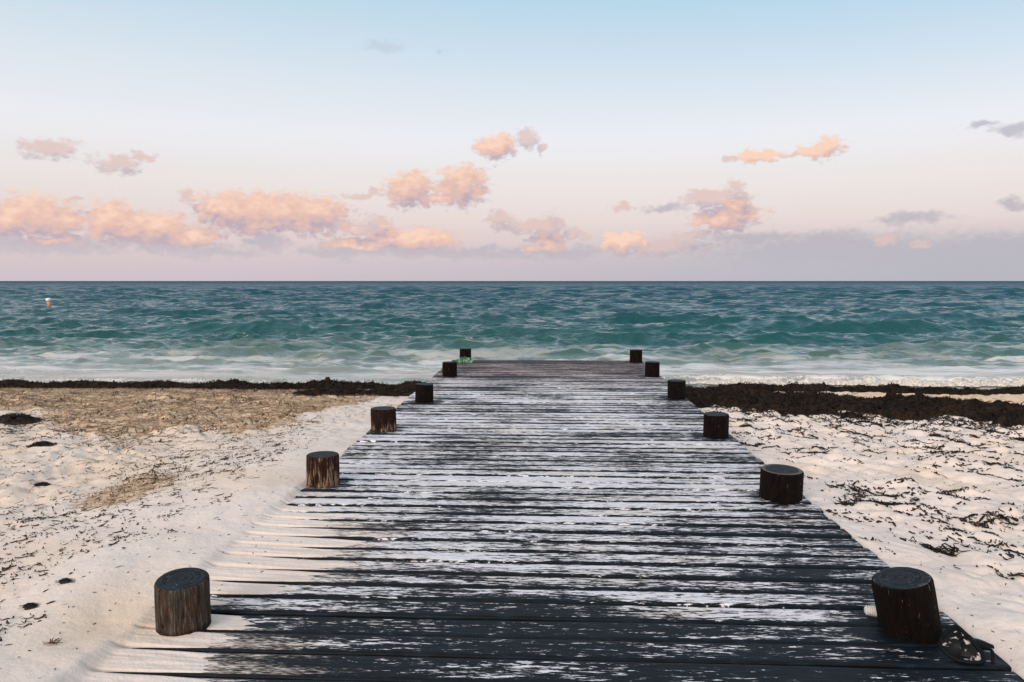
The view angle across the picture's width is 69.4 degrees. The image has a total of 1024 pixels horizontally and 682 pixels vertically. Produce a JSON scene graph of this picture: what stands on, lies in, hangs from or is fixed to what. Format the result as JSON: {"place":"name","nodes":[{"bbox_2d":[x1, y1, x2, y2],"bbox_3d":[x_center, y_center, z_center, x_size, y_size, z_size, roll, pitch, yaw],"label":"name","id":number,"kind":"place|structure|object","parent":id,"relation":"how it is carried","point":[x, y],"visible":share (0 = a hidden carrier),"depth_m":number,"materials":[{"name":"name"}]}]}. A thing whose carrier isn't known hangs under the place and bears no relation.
{"place":"outdoors","nodes":[
{"label":"outdoors","id":0,"kind":"place"},
{"bbox_2d":[0,388,1023,681],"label":"sand","id":1,"kind":"structure","parent":0,"point":[982,600],"depth_m":5.05,"materials":[{"name":"beige sand"}]},
{"bbox_2d":[0,412,48,426],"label":"seaweed clump","id":2,"kind":"object","parent":1,"relation":"on","point":[16,418],"visible":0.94,"depth_m":9.35,"materials":[{"name":"brown plant"}]},
{"bbox_2d":[19,602,39,609],"bbox_3d":[-2.317,1.270,3.555,0.130,0.032,0.088,0,5,3],"label":"seaweed clump","id":3,"kind":"object","parent":1,"relation":"on","point":[29,606],"visible":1,"depth_m":3.54,"materials":[{"name":"black plant"}]},
{"bbox_2d":[23,440,56,447],"bbox_3d":[-4.950,1.077,7.759,0.443,0.067,0.299,3,6,37],"label":"seaweed clump","id":4,"kind":"object","parent":1,"relation":"on","point":[42,443],"visible":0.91,"depth_m":7.71,"materials":[{"name":"black plant"}]},
{"bbox_2d":[34,481,53,486],"bbox_3d":[-3.924,1.194,6.160,0.211,0.038,0.158,0,5,3],"label":"seaweed clump","id":5,"kind":"object","parent":1,"relation":"on","point":[41,484],"visible":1,"depth_m":6.15,"materials":[{"name":"black plant"}]},
{"bbox_2d":[43,637,62,643],"bbox_3d":[-1.981,1.296,3.199,0.081,0.012,0.052,1,5,16],"label":"dry sprig","id":6,"kind":"object","parent":1,"relation":"on","point":[50,641],"visible":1,"depth_m":3.19,"materials":[{"name":"brown plant"}]},
{"bbox_2d":[55,577,74,583],"bbox_3d":[-2.305,1.234,3.812,0.123,0.031,0.083,0,5,3],"label":"seaweed clump","id":7,"kind":"object","parent":1,"relation":"on","point":[64,580],"visible":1,"depth_m":3.80,"materials":[{"name":"black plant"}]},
{"bbox_2d":[0,396,332,645],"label":"seaweed scraps","id":8,"kind":"object","parent":1,"relation":"on","point":[72,512],"visible":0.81,"depth_m":6.33,"materials":[{"name":"brown plant"}]},
{"bbox_2d":[154,567,210,636],"bbox_3d":[-1.529,1.756,3.476,0.239,1.336,0.249,0,5,3],"label":"wooden post","id":9,"kind":"object","parent":1,"relation":"on","point":[182,603],"visible":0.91,"depth_m":3.35,"materials":[{"name":"brown wood"}]},
{"bbox_2d":[0,386,400,510],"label":"dried seagrass","id":10,"kind":"object","parent":1,"relation":"on","point":[139,393],"visible":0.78,"depth_m":10.34},
{"bbox_2d":[0,377,426,397],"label":"seaweed bank","id":11,"kind":"structure","parent":1,"relation":"on","point":[326,385],"depth_m":14.19,"materials":[{"name":"brown plant"}]},
{"bbox_2d":[306,451,339,487],"bbox_3d":[-1.494,1.557,5.872,0.258,1.343,0.248,1,5,3],"label":"wooden post","id":12,"kind":"object","parent":1,"relation":"on","point":[322,469],"visible":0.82,"depth_m":5.73,"materials":[{"name":"brown wood"}]},
{"bbox_2d":[371,406,395,431],"bbox_3d":[-1.379,1.385,8.011,0.278,1.340,0.271,0,5,3],"label":"wooden post","id":13,"kind":"object","parent":1,"relation":"on","point":[383,418],"visible":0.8,"depth_m":7.86,"materials":[{"name":"brown wood"}]},
{"bbox_2d":[415,383,432,402],"bbox_3d":[-1.173,1.233,9.869,0.245,1.340,0.254,1,5,3],"label":"wooden post","id":14,"kind":"object","parent":1,"relation":"on","point":[423,392],"visible":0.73,"depth_m":9.72,"materials":[{"name":"brown wood"}]},
{"bbox_2d":[442,361,456,376],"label":"wooden post","id":15,"kind":"object","parent":1,"relation":"on","point":[449,368],"visible":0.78,"depth_m":12.38,"materials":[{"name":"brown wood"}]},
{"bbox_2d":[460,348,470,357],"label":"wooden post","id":16,"kind":"object","parent":1,"relation":"on","point":[465,352],"visible":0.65,"depth_m":14.66,"materials":[{"name":"brown wood"}]},
{"bbox_2d":[108,360,1023,681],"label":"boardwalk","id":17,"kind":"structure","parent":1,"relation":"on","point":[552,520],"depth_m":4.19,"materials":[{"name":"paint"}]},
{"bbox_2d":[456,356,473,362],"bbox_3d":[-0.939,0.363,14.533,0.389,0.119,0.191,0,5,3],"label":"crumpled bag","id":18,"kind":"object","parent":17,"relation":"on","point":[464,359],"visible":0.98,"depth_m":14.48,"materials":[{"name":"green plastic"}]},
{"bbox_2d":[864,605,876,616],"bbox_3d":[1.739,1.293,3.539,0.094,0.054,0.054,1,5,15],"label":"bottle cap","id":19,"kind":"object","parent":17,"relation":"on","point":[870,610],"visible":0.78,"depth_m":3.53,"materials":[{"name":"white plastic"}]},
{"bbox_2d":[630,349,641,362],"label":"wooden post","id":20,"kind":"object","parent":1,"relation":"on","point":[635,355],"visible":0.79,"depth_m":14.54,"materials":[{"name":"brown wood"}]},
{"bbox_2d":[645,361,659,376],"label":"wooden post","id":21,"kind":"object","parent":1,"relation":"on","point":[652,368],"visible":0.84,"depth_m":12.37,"materials":[{"name":"brown wood"}]},
{"bbox_2d":[667,379,685,398],"bbox_3d":[2.271,1.206,10.197,0.249,1.340,0.255,-1,5,3],"label":"wooden post","id":22,"kind":"object","parent":1,"relation":"on","point":[676,388],"visible":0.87,"depth_m":10.05,"materials":[{"name":"brown wood"}]},
{"bbox_2d":[703,411,728,438],"bbox_3d":[2.109,1.413,7.688,0.261,1.337,0.257,0,5,3],"label":"wooden post","id":23,"kind":"object","parent":1,"relation":"on","point":[715,424],"visible":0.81,"depth_m":7.53,"materials":[{"name":"brown wood"}]},
{"bbox_2d":[759,464,803,503],"bbox_3d":[1.976,1.598,5.515,0.307,1.319,0.308,2,5,2],"label":"wooden post","id":24,"kind":"object","parent":1,"relation":"on","point":[781,483],"visible":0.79,"depth_m":5.35,"materials":[{"name":"brown wood"}]},
{"bbox_2d":[686,381,1023,454],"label":"seaweed bank","id":25,"kind":"structure","parent":1,"relation":"on","point":[795,398],"depth_m":11.05,"materials":[{"name":"brown plant"}]},
{"bbox_2d":[871,567,942,643],"bbox_3d":[1.918,1.741,3.430,0.260,1.356,0.261,-12,4,4],"label":"wooden post","id":26,"kind":"object","parent":1,"relation":"on","point":[906,603],"visible":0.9,"depth_m":3.29,"materials":[{"name":"brown wood"}]},
{"bbox_2d":[0,281,1023,389],"bbox_3d":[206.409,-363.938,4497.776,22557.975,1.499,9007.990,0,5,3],"label":"sea","id":27,"kind":"structure","parent":0,"point":[391,332],"depth_m":30.72,"materials":[{"name":"liquid"}]},
{"bbox_2d":[45,298,51,305],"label":"marker buoy","id":28,"kind":"object","parent":27,"relation":"on","point":[48,300],"visible":0.56,"depth_m":57.01,"materials":[{"name":"white paint"}]},
{"bbox_2d":[686,375,1023,386],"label":"surf foam","id":29,"kind":"object","parent":27,"relation":"on","point":[909,381],"visible":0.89,"depth_m":14.84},
{"bbox_2d":[0,0,1023,280],"label":"sky","id":30,"kind":"structure","parent":0,"point":[141,140],"materials":[{"name":"blue"}]},
{"bbox_2d":[938,624,994,664],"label":"broken goggles","id":31,"kind":"object","parent":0,"point":[955,641],"visible":1,"depth_m":3.15,"materials":[{"name":"black plastic"}]}
]}

